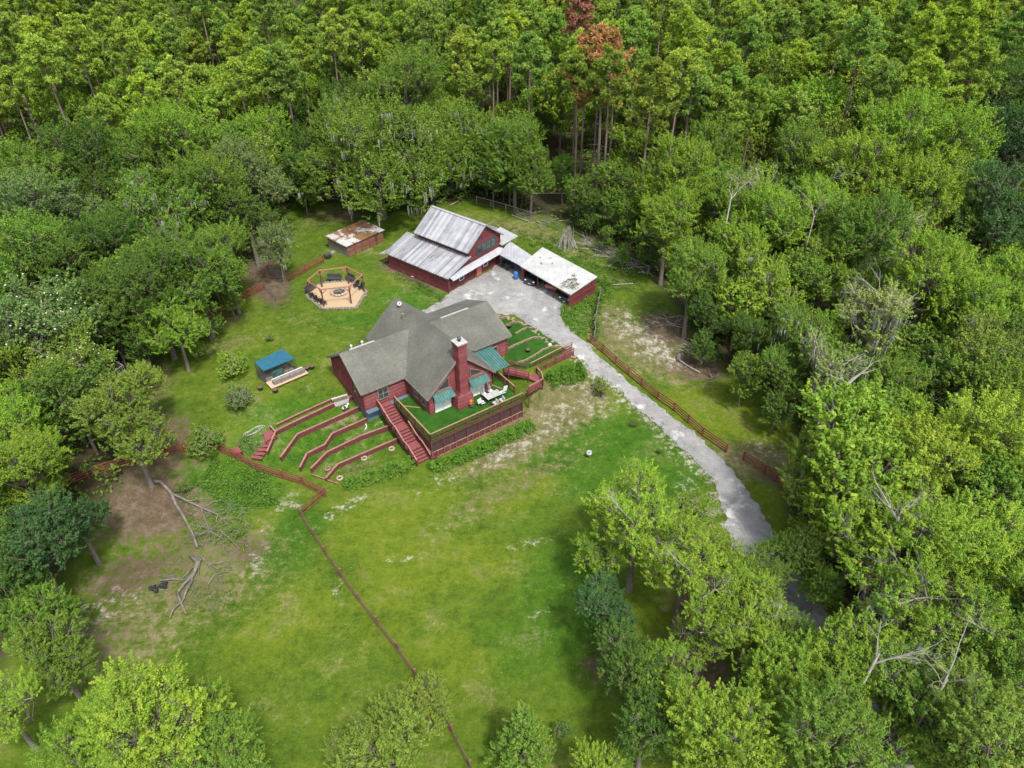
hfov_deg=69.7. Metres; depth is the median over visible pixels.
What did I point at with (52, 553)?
understorey tree
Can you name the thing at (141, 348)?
broadleaf tree
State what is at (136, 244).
understorey tree
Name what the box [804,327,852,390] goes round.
understorey tree
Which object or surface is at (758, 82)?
pine tree
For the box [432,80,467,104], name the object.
understorey tree
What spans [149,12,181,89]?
pine tree
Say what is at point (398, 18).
pine tree
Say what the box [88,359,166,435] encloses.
broadleaf tree
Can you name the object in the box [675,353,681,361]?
tree stump
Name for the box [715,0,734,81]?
pine tree
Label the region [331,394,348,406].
planter tub
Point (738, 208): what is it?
understorey tree
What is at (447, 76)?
understorey tree
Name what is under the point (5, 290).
broadleaf tree
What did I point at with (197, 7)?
pine tree
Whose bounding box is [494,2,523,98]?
pine tree
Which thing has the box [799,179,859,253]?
understorey tree
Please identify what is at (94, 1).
pine tree
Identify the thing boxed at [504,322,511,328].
tub
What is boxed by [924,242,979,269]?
understorey tree
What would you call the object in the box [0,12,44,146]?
pine tree
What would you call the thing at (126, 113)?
understorey tree
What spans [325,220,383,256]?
shed
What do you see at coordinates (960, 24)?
pine tree
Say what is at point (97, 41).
pine tree
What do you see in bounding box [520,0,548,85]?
pine tree
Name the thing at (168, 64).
pine tree
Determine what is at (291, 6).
pine tree
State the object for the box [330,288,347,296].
fire ring
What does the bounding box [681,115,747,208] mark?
broadleaf tree
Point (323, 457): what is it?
retaining wall
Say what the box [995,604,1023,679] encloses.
understorey tree
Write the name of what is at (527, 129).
broadleaf tree
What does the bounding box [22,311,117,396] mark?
flowering tree
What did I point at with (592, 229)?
understorey tree
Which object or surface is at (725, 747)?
broadleaf tree
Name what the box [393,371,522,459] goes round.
raised deck
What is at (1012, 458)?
broadleaf tree
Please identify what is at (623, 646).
broadleaf tree
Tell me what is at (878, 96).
understorey tree
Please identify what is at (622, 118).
understorey tree
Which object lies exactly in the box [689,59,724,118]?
pine tree
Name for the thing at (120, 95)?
understorey tree
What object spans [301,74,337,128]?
understorey tree
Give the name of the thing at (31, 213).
understorey tree
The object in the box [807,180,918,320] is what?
broadleaf tree
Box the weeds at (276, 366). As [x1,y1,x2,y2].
[166,306,385,430]
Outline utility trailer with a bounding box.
[545,283,556,291]
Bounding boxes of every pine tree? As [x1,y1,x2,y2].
[0,0,42,87]
[0,2,19,22]
[0,4,41,136]
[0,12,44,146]
[0,45,41,144]
[0,64,34,147]
[0,96,16,137]
[14,15,57,120]
[16,32,75,143]
[19,15,68,124]
[21,45,64,85]
[36,0,88,115]
[43,0,87,27]
[45,42,88,124]
[52,12,110,144]
[59,36,93,116]
[63,0,104,35]
[68,25,112,91]
[68,40,108,92]
[73,0,99,30]
[82,92,128,143]
[86,2,121,74]
[97,0,129,20]
[104,0,146,31]
[104,17,146,105]
[122,71,164,157]
[127,33,153,73]
[127,59,178,109]
[132,14,164,54]
[133,0,158,51]
[135,19,167,103]
[139,0,171,71]
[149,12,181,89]
[153,0,172,16]
[155,54,200,191]
[157,21,188,86]
[169,0,198,54]
[174,62,217,108]
[175,0,197,24]
[176,27,216,66]
[183,0,214,65]
[188,0,221,65]
[197,5,221,67]
[202,83,243,130]
[206,7,233,71]
[208,0,248,22]
[210,0,226,61]
[216,23,248,69]
[220,56,254,135]
[226,0,247,18]
[226,37,252,76]
[233,0,261,105]
[241,32,269,129]
[244,46,297,173]
[245,0,282,41]
[249,0,285,98]
[249,26,272,122]
[249,44,290,136]
[252,40,307,175]
[263,0,286,23]
[271,13,313,129]
[282,0,305,89]
[288,35,318,127]
[289,0,337,78]
[302,0,338,80]
[304,23,323,74]
[312,7,353,79]
[314,33,347,85]
[329,0,354,32]
[333,1,354,27]
[337,36,356,84]
[342,4,388,108]
[353,0,381,15]
[355,30,376,74]
[363,10,387,68]
[364,40,389,108]
[370,12,397,49]
[378,0,410,37]
[381,9,415,51]
[397,26,422,49]
[403,0,428,96]
[404,0,446,96]
[420,16,445,70]
[423,2,444,33]
[429,0,446,39]
[435,18,462,83]
[438,0,471,101]
[439,1,469,83]
[441,23,484,105]
[447,71,490,111]
[448,32,468,84]
[449,0,475,103]
[465,0,504,124]
[465,15,496,117]
[467,0,491,110]
[468,44,494,116]
[474,39,512,121]
[477,18,513,111]
[488,8,503,104]
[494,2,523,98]
[494,9,535,99]
[496,0,513,101]
[507,29,553,123]
[510,0,544,84]
[512,0,523,83]
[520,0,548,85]
[533,0,566,74]
[540,8,566,124]
[542,16,568,111]
[556,42,579,136]
[556,50,594,205]
[558,0,566,49]
[558,22,638,191]
[561,1,591,24]
[562,0,595,146]
[563,27,583,156]
[569,44,597,186]
[579,0,616,135]
[584,43,631,221]
[587,0,614,30]
[587,10,610,37]
[587,46,599,177]
[588,45,636,185]
[601,18,626,160]
[612,0,632,21]
[619,5,656,155]
[620,0,642,25]
[620,56,681,186]
[625,35,649,139]
[632,28,657,62]
[636,2,662,35]
[641,79,666,171]
[644,0,684,56]
[654,22,691,127]
[659,47,680,176]
[660,0,689,43]
[660,46,707,214]
[660,48,712,145]
[662,4,703,157]
[666,0,693,31]
[675,83,715,136]
[683,19,724,142]
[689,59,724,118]
[690,0,716,39]
[697,26,724,126]
[699,84,747,165]
[706,42,748,101]
[709,64,751,148]
[713,0,744,74]
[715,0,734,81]
[722,0,739,40]
[724,14,772,77]
[730,0,749,47]
[732,74,776,171]
[734,0,770,108]
[738,0,776,120]
[743,40,769,76]
[757,0,779,48]
[761,0,785,27]
[766,7,804,79]
[770,0,805,36]
[772,38,810,151]
[778,90,820,170]
[785,0,820,83]
[786,51,822,142]
[794,0,825,81]
[795,0,812,36]
[800,37,827,75]
[807,33,829,76]
[810,4,861,156]
[812,0,833,22]
[812,0,845,54]
[814,3,839,33]
[815,38,850,79]
[835,6,887,128]
[843,0,881,84]
[851,28,876,80]
[854,14,895,95]
[855,55,901,125]
[863,0,887,10]
[873,14,888,57]
[875,61,907,106]
[876,0,897,41]
[880,57,908,93]
[882,0,922,53]
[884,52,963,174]
[888,0,929,31]
[890,12,917,39]
[890,27,918,65]
[899,0,942,31]
[901,1,949,90]
[912,73,964,169]
[923,4,970,60]
[936,0,981,69]
[944,0,963,67]
[944,44,991,128]
[946,35,1007,135]
[958,0,998,83]
[963,0,1017,85]
[964,1,1007,86]
[964,23,1016,83]
[968,8,1023,152]
[993,50,1022,79]
[1008,0,1023,21]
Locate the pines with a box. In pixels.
[17,0,1023,17]
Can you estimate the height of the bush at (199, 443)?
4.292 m
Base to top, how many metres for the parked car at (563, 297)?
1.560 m
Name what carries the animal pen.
on the ground at (138, 542)
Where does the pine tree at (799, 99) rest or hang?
on the ground at (138, 542)
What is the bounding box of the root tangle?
[704,369,719,378]
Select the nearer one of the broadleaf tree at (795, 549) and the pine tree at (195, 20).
the broadleaf tree at (795, 549)
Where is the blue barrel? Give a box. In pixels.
[514,271,517,279]
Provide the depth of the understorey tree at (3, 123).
142.88 m
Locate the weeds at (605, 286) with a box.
[530,238,614,303]
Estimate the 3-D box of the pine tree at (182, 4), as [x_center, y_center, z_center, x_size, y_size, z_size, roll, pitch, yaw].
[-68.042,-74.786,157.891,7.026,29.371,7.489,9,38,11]
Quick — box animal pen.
[93,357,125,379]
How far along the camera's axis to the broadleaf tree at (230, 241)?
89.64 m
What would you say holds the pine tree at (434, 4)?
on the ground at (138, 542)
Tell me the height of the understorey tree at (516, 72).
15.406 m
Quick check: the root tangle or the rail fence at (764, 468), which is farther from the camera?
the root tangle
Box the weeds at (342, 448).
[275,414,390,478]
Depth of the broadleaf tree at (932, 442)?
62.87 m
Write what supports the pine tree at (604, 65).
on the ground at (138, 542)
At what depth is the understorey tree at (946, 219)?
108.66 m
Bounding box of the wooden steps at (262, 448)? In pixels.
[250,437,274,459]
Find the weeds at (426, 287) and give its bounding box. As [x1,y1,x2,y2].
[394,272,445,300]
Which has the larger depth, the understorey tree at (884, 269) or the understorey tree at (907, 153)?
the understorey tree at (907, 153)
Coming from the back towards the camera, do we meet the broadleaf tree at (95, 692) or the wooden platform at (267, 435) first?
the wooden platform at (267, 435)
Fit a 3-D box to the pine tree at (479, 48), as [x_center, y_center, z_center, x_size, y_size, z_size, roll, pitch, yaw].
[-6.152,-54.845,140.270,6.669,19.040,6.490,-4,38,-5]
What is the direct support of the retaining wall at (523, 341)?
on the ground at (138, 542)
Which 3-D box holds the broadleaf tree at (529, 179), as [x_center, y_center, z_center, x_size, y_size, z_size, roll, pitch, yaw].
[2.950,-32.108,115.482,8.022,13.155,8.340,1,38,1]
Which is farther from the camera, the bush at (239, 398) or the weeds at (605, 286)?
the weeds at (605, 286)
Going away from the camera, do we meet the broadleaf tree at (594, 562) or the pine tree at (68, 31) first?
the broadleaf tree at (594, 562)
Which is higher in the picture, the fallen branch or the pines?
the pines
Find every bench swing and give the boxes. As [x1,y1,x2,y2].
[304,281,315,293]
[326,273,341,279]
[345,272,354,280]
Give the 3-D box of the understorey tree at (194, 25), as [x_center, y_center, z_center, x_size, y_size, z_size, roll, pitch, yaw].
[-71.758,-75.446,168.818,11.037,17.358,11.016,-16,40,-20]
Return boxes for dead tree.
[721,160,761,246]
[786,180,833,254]
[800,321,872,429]
[833,603,967,737]
[853,439,945,614]
[887,571,982,767]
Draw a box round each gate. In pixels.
[264,283,277,299]
[269,267,286,282]
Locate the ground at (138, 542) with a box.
[0,0,1023,767]
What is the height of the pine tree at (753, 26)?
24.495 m
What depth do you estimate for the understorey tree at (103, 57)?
147.76 m
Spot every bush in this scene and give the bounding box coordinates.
[63,595,79,611]
[173,480,192,494]
[182,422,224,455]
[216,350,248,379]
[221,381,254,409]
[228,522,245,538]
[264,332,274,339]
[552,719,576,740]
[594,374,609,394]
[628,419,638,426]
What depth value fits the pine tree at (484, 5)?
134.35 m
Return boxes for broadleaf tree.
[0,132,70,219]
[0,164,113,236]
[0,203,90,287]
[0,267,51,329]
[0,331,48,396]
[0,377,57,454]
[0,421,72,514]
[0,483,86,594]
[0,537,65,641]
[0,579,88,660]
[0,664,42,752]
[2,607,98,701]
[10,232,113,332]
[23,708,148,767]
[25,110,127,210]
[29,494,113,565]
[54,260,135,358]
[55,202,145,280]
[62,673,155,756]
[67,162,155,211]
[67,377,178,488]
[70,649,236,767]
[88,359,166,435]
[96,119,183,218]
[97,162,208,244]
[97,238,196,360]
[121,318,170,368]
[124,218,248,337]
[124,287,211,371]
[125,93,226,221]
[159,144,251,237]
[163,702,270,767]
[174,673,233,749]
[177,322,204,360]
[184,297,225,342]
[186,117,266,185]
[196,214,253,313]
[207,132,297,238]
[207,185,281,266]
[211,279,245,319]
[231,102,295,203]
[252,216,298,282]
[272,120,317,202]
[274,150,319,215]
[295,128,331,192]
[314,69,382,127]
[319,718,378,767]
[326,685,434,767]
[365,39,453,178]
[399,667,454,740]
[464,130,500,195]
[473,157,512,208]
[479,112,546,211]
[505,135,555,216]
[547,152,579,204]
[563,173,594,220]
[569,522,628,590]
[569,735,625,767]
[572,566,639,652]
[575,183,605,235]
[581,455,682,593]
[590,615,686,700]
[596,183,630,236]
[597,225,615,253]
[597,455,666,535]
[608,677,683,767]
[613,197,645,246]
[613,242,631,266]
[624,188,661,245]
[625,634,702,713]
[629,177,702,285]
[629,506,727,628]
[631,127,723,252]
[636,224,661,272]
[651,672,786,767]
[654,488,722,552]
[663,233,734,339]
[666,573,755,680]
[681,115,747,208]
[683,283,733,345]
[686,328,716,367]
[688,522,749,595]
[692,174,752,264]
[701,563,781,659]
[707,205,770,293]
[709,158,781,267]
[710,550,763,598]
[720,578,795,661]
[725,309,784,377]
[726,350,765,407]
[730,554,783,603]
[731,623,831,727]
[733,242,810,318]
[742,172,815,294]
[744,539,799,600]
[747,602,821,676]
[749,605,804,653]
[754,341,806,416]
[755,298,849,384]
[759,388,797,434]
[761,525,829,589]
[772,115,834,191]
[773,662,893,767]
[776,423,884,518]
[781,232,860,320]
[782,166,855,260]
[788,604,907,718]
[794,557,848,614]
[794,637,833,684]
[795,520,853,582]
[796,124,920,236]
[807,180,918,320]
[813,483,935,598]
[824,635,982,767]
[826,361,886,412]
[834,256,928,368]
[835,394,934,474]
[839,538,960,650]
[845,80,950,192]
[854,480,1000,612]
[862,351,940,410]
[869,197,930,278]
[871,548,1015,667]
[877,140,977,268]
[883,223,986,346]
[887,411,983,509]
[897,340,992,417]
[899,648,1023,767]
[905,94,1007,233]
[910,383,1023,502]
[911,483,1023,602]
[918,262,1017,339]
[927,306,1023,422]
[927,593,1023,718]
[950,56,1023,170]
[955,544,1023,638]
[959,153,1023,265]
[965,244,1023,325]
[972,349,1023,448]
[972,442,1023,514]
[973,96,1023,185]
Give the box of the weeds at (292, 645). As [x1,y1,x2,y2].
[169,515,439,766]
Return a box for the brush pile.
[556,226,577,252]
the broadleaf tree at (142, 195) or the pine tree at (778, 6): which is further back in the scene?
the pine tree at (778, 6)
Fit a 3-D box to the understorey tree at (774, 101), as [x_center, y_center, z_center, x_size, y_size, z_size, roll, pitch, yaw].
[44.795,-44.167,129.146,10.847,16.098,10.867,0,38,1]
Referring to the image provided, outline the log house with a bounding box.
[326,298,511,420]
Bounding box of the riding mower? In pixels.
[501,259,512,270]
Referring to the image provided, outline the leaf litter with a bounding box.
[539,257,579,288]
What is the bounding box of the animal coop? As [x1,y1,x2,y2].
[254,349,307,388]
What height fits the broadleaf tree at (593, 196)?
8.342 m
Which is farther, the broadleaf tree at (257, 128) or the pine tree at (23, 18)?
the pine tree at (23, 18)
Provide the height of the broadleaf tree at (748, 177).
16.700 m
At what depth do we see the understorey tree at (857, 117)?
129.15 m
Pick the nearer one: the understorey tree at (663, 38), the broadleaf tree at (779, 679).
the broadleaf tree at (779, 679)
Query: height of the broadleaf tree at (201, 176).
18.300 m
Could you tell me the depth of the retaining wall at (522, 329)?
92.64 m
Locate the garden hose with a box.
[243,425,264,436]
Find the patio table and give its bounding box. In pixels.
[483,389,501,404]
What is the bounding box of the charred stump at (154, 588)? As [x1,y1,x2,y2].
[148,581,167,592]
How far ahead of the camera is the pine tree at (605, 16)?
150.89 m
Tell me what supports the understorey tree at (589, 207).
on the ground at (138, 542)
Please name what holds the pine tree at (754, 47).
on the ground at (138, 542)
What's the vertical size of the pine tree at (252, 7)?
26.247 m
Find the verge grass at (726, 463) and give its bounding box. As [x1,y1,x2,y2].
[423,253,882,708]
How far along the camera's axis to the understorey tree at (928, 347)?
79.87 m
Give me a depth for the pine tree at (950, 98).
117.46 m
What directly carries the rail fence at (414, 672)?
on the ground at (138, 542)
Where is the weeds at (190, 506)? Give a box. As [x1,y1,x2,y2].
[178,473,256,550]
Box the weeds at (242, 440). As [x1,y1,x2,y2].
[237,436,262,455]
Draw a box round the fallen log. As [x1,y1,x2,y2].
[679,360,699,372]
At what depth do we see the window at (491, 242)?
102.72 m
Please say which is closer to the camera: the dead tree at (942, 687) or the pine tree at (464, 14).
the dead tree at (942, 687)
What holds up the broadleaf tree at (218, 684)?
on the ground at (138, 542)
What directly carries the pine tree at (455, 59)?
on the ground at (138, 542)
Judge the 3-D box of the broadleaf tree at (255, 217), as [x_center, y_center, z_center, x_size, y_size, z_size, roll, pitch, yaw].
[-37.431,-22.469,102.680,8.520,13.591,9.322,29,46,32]
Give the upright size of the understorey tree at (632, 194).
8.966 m
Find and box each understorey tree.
[0,61,57,141]
[0,77,11,141]
[0,84,48,148]
[0,134,14,166]
[0,186,23,243]
[0,195,59,252]
[0,219,32,283]
[0,296,44,343]
[0,326,39,391]
[0,472,23,521]
[0,519,42,575]
[1,437,73,508]
[4,86,43,154]
[6,44,50,125]
[6,394,67,446]
[10,145,57,191]
[10,359,117,454]
[19,360,100,445]
[21,446,74,502]
[24,87,105,161]
[33,280,105,365]
[39,70,80,102]
[44,70,91,125]
[45,546,71,559]
[74,206,136,254]
[75,93,115,130]
[77,300,137,367]
[79,67,108,103]
[80,118,130,153]
[81,251,147,339]
[90,39,121,93]
[94,74,158,142]
[95,73,126,119]
[100,63,128,83]
[106,52,129,77]
[111,78,150,140]
[113,232,178,303]
[115,100,172,190]
[120,199,166,235]
[122,59,173,103]
[124,11,174,79]
[127,305,156,333]
[147,155,176,202]
[157,96,196,136]
[159,192,203,242]
[163,19,211,92]
[170,204,217,240]
[172,81,234,136]
[174,14,224,66]
[177,228,225,301]
[190,186,242,236]
[196,62,222,82]
[196,64,234,87]
[201,74,238,125]
[205,78,266,135]
[219,88,270,148]
[220,16,259,75]
[225,73,270,122]
[232,130,285,205]
[265,100,306,137]
[266,195,280,208]
[268,73,317,126]
[294,125,330,190]
[296,42,319,74]
[298,73,326,127]
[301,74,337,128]
[307,43,360,98]
[320,125,371,190]
[336,53,369,94]
[339,171,351,197]
[341,25,377,84]
[352,66,400,111]
[368,113,419,202]
[370,67,421,143]
[378,40,426,107]
[393,20,428,52]
[402,153,424,200]
[418,39,450,82]
[420,57,467,110]
[425,95,463,127]
[425,190,439,200]
[430,53,456,81]
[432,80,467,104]
[439,183,454,197]
[449,130,482,194]
[481,129,534,204]
[484,70,514,104]
[488,99,527,124]
[491,104,537,146]
[495,169,512,200]
[501,45,528,102]
[501,58,540,102]
[512,172,535,203]
[515,87,551,139]
[519,85,557,133]
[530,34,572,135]
[533,67,589,155]
[548,62,591,130]
[579,193,599,214]
[582,88,619,145]
[587,211,603,230]
[590,155,638,226]
[603,55,651,153]
[606,123,652,198]
[614,186,641,242]
[618,96,662,165]
[621,214,643,245]
[636,33,666,61]
[645,99,677,155]
[649,29,675,78]
[650,249,661,266]
[660,236,687,272]
[676,208,714,246]
[683,271,725,319]
[693,16,724,49]
[695,159,745,242]
[706,75,755,148]
[713,264,756,333]
[713,275,772,350]
[714,108,766,163]
[720,51,754,122]
[720,202,768,268]
[734,131,776,176]
[741,40,799,150]
[743,86,794,171]
[749,157,789,202]
[757,39,809,93]
[759,71,788,93]
[765,26,805,80]
[765,100,800,163]
[767,244,835,324]
[768,170,816,200]
[769,72,844,184]
[773,198,806,262]
[784,377,906,493]
[784,481,867,564]
[786,318,860,408]
[793,78,848,124]
[797,73,850,155]
[797,421,931,548]
[798,53,841,77]
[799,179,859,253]
[800,26,827,70]
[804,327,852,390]
[807,113,858,177]
[814,306,854,333]
[824,265,883,330]
[825,86,889,176]
[832,50,895,112]
[834,371,921,441]
[835,341,885,386]
[841,93,889,139]
[850,548,892,596]
[853,83,906,123]
[853,108,890,168]
[855,212,891,266]
[857,314,933,373]
[861,262,927,316]
[872,140,916,190]
[874,53,923,101]
[881,387,933,459]
[881,485,935,563]
[882,81,915,103]
[887,30,943,83]
[904,254,930,285]
[904,321,956,360]
[909,341,953,413]
[913,652,1018,737]
[914,132,961,153]
[921,229,971,254]
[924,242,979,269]
[928,337,1023,423]
[929,38,964,69]
[931,95,973,134]
[939,201,995,256]
[940,213,978,238]
[943,453,1023,563]
[947,399,1012,458]
[951,186,987,212]
[956,323,1023,393]
[968,252,1023,312]
[968,306,1023,346]
[972,501,1023,600]
[973,188,1023,255]
[974,192,1023,253]
[975,236,1023,274]
[991,101,1023,165]
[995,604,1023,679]
[1005,62,1023,106]
[1009,41,1023,95]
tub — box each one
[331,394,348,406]
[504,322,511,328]
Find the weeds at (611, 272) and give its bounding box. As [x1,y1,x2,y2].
[493,224,647,294]
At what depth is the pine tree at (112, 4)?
165.02 m
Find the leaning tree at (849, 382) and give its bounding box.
[799,358,886,474]
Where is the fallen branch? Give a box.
[156,555,231,617]
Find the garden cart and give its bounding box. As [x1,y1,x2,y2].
[324,251,333,258]
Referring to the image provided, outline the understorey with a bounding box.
[0,0,1017,76]
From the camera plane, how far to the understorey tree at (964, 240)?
99.70 m
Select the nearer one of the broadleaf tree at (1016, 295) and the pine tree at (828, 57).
the broadleaf tree at (1016, 295)
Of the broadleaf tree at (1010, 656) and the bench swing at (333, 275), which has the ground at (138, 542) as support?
the broadleaf tree at (1010, 656)
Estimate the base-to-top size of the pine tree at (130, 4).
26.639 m
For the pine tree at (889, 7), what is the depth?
155.19 m
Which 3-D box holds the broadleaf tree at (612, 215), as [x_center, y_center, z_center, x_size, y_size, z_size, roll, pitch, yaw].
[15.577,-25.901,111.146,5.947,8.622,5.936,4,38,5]
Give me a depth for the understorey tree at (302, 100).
138.31 m
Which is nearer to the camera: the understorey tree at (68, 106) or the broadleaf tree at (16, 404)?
the broadleaf tree at (16, 404)
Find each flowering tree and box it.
[0,267,103,361]
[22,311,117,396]
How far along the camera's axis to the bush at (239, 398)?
79.50 m
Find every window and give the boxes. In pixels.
[337,367,342,380]
[351,379,358,399]
[377,387,388,399]
[413,388,418,398]
[421,396,425,406]
[436,376,448,392]
[469,368,483,376]
[476,235,495,254]
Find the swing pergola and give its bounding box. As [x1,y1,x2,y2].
[306,267,364,306]
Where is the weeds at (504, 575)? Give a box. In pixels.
[334,435,696,752]
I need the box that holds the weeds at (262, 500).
[201,454,281,512]
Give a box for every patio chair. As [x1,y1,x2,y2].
[477,398,485,407]
[480,387,487,398]
[500,385,507,394]
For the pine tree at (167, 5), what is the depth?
165.89 m
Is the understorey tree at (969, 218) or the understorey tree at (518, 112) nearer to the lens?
the understorey tree at (969, 218)
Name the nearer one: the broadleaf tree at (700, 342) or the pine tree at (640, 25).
the broadleaf tree at (700, 342)
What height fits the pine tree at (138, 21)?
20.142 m
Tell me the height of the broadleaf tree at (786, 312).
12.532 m
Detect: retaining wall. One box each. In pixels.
[266,425,276,455]
[276,396,353,434]
[276,397,334,426]
[280,406,359,460]
[299,417,367,471]
[310,425,390,472]
[311,474,338,484]
[325,438,399,481]
[508,336,541,349]
[515,327,531,334]
[515,346,562,363]
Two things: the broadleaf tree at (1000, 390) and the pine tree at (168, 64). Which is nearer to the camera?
the broadleaf tree at (1000, 390)
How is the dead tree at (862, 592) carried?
on the ground at (138, 542)
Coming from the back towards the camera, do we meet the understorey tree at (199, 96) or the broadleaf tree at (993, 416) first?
the understorey tree at (199, 96)
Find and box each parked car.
[524,273,541,284]
[558,292,568,302]
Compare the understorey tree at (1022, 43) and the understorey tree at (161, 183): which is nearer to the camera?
the understorey tree at (161, 183)
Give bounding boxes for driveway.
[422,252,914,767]
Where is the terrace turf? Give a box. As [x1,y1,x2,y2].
[502,318,566,369]
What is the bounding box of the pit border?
[305,279,367,309]
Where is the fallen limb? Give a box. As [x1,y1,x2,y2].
[152,479,250,559]
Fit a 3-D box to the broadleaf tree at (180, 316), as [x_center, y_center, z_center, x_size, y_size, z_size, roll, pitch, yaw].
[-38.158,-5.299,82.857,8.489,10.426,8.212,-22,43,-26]
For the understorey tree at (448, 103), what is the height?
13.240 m
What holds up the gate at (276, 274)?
on the ground at (138, 542)
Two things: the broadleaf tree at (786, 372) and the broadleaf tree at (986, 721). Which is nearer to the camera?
the broadleaf tree at (986, 721)
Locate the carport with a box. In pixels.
[499,241,597,306]
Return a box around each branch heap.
[317,186,340,201]
[512,209,539,217]
[526,217,567,228]
[564,234,600,246]
[583,239,619,255]
[590,247,623,259]
[604,261,653,275]
[646,309,687,332]
[678,336,705,353]
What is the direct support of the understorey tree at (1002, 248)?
on the ground at (138, 542)
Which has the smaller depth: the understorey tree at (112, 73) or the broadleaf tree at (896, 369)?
the broadleaf tree at (896, 369)
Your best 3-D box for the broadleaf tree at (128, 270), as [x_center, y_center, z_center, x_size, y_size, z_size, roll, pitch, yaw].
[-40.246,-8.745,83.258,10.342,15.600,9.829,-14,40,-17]
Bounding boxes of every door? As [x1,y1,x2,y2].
[434,398,450,412]
[470,384,484,396]
[477,266,481,275]
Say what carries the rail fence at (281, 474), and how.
on the ground at (138, 542)
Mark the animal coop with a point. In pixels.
(280, 374)
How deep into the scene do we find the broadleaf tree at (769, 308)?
88.51 m
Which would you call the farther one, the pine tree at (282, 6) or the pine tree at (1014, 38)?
the pine tree at (282, 6)
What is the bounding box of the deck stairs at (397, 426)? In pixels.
[376,399,439,466]
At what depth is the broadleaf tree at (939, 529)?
55.10 m
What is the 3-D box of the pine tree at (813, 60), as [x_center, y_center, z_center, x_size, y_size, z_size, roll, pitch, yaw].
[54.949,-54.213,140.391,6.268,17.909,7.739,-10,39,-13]
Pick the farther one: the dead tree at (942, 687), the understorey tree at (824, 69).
the understorey tree at (824, 69)
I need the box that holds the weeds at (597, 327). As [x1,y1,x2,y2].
[590,291,602,339]
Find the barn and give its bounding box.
[380,206,517,292]
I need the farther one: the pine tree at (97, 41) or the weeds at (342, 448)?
the pine tree at (97, 41)
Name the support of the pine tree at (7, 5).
on the ground at (138, 542)
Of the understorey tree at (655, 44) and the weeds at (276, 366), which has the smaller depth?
the weeds at (276, 366)
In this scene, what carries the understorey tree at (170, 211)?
on the ground at (138, 542)
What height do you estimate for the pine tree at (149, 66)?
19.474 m
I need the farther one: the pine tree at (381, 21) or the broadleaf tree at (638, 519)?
the pine tree at (381, 21)
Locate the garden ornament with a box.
[342,403,348,411]
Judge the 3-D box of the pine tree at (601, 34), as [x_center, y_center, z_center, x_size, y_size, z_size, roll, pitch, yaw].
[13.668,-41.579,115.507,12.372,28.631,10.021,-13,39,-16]
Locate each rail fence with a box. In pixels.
[8,447,168,501]
[164,442,219,453]
[208,281,264,316]
[218,443,326,496]
[285,254,323,281]
[299,488,325,515]
[299,509,472,767]
[476,196,648,271]
[589,334,728,452]
[593,287,600,339]
[742,451,777,480]
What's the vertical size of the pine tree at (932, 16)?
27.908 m
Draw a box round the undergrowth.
[0,42,1023,748]
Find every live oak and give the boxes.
[293,86,461,226]
[402,88,503,189]
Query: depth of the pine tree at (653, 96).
120.24 m
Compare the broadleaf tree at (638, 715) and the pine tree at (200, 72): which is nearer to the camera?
the broadleaf tree at (638, 715)
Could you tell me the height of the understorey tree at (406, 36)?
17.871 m
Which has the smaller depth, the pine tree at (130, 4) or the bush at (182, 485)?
the bush at (182, 485)
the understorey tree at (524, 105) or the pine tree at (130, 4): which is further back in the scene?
the pine tree at (130, 4)
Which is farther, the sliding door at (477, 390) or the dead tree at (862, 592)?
the sliding door at (477, 390)
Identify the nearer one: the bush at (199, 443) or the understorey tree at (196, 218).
the bush at (199, 443)
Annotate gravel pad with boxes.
[308,281,363,309]
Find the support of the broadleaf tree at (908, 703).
on the ground at (138, 542)
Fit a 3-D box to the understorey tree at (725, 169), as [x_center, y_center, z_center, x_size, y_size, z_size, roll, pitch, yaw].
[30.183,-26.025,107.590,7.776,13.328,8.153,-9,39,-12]
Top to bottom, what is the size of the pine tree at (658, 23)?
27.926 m
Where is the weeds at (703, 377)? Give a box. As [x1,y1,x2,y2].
[606,289,790,481]
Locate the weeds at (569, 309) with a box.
[559,292,597,338]
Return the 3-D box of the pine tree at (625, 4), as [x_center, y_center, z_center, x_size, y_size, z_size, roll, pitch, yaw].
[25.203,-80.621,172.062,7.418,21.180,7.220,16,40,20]
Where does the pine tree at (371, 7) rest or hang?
on the ground at (138, 542)
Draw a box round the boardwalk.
[503,342,573,407]
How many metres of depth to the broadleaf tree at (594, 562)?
61.07 m
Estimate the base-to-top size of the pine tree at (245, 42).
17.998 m
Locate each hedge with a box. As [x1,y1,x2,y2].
[342,455,414,491]
[426,418,536,476]
[544,359,588,388]
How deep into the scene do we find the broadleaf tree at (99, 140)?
100.05 m
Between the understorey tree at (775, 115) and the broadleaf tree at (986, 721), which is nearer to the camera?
the broadleaf tree at (986, 721)
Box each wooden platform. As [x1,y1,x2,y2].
[231,446,243,459]
[263,430,276,444]
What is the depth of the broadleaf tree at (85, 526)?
63.24 m
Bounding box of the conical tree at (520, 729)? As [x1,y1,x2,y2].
[483,699,556,767]
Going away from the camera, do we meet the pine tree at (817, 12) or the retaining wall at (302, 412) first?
the retaining wall at (302, 412)
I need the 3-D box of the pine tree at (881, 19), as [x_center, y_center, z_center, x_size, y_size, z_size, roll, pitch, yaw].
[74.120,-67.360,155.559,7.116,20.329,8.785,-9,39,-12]
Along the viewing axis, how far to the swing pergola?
98.24 m

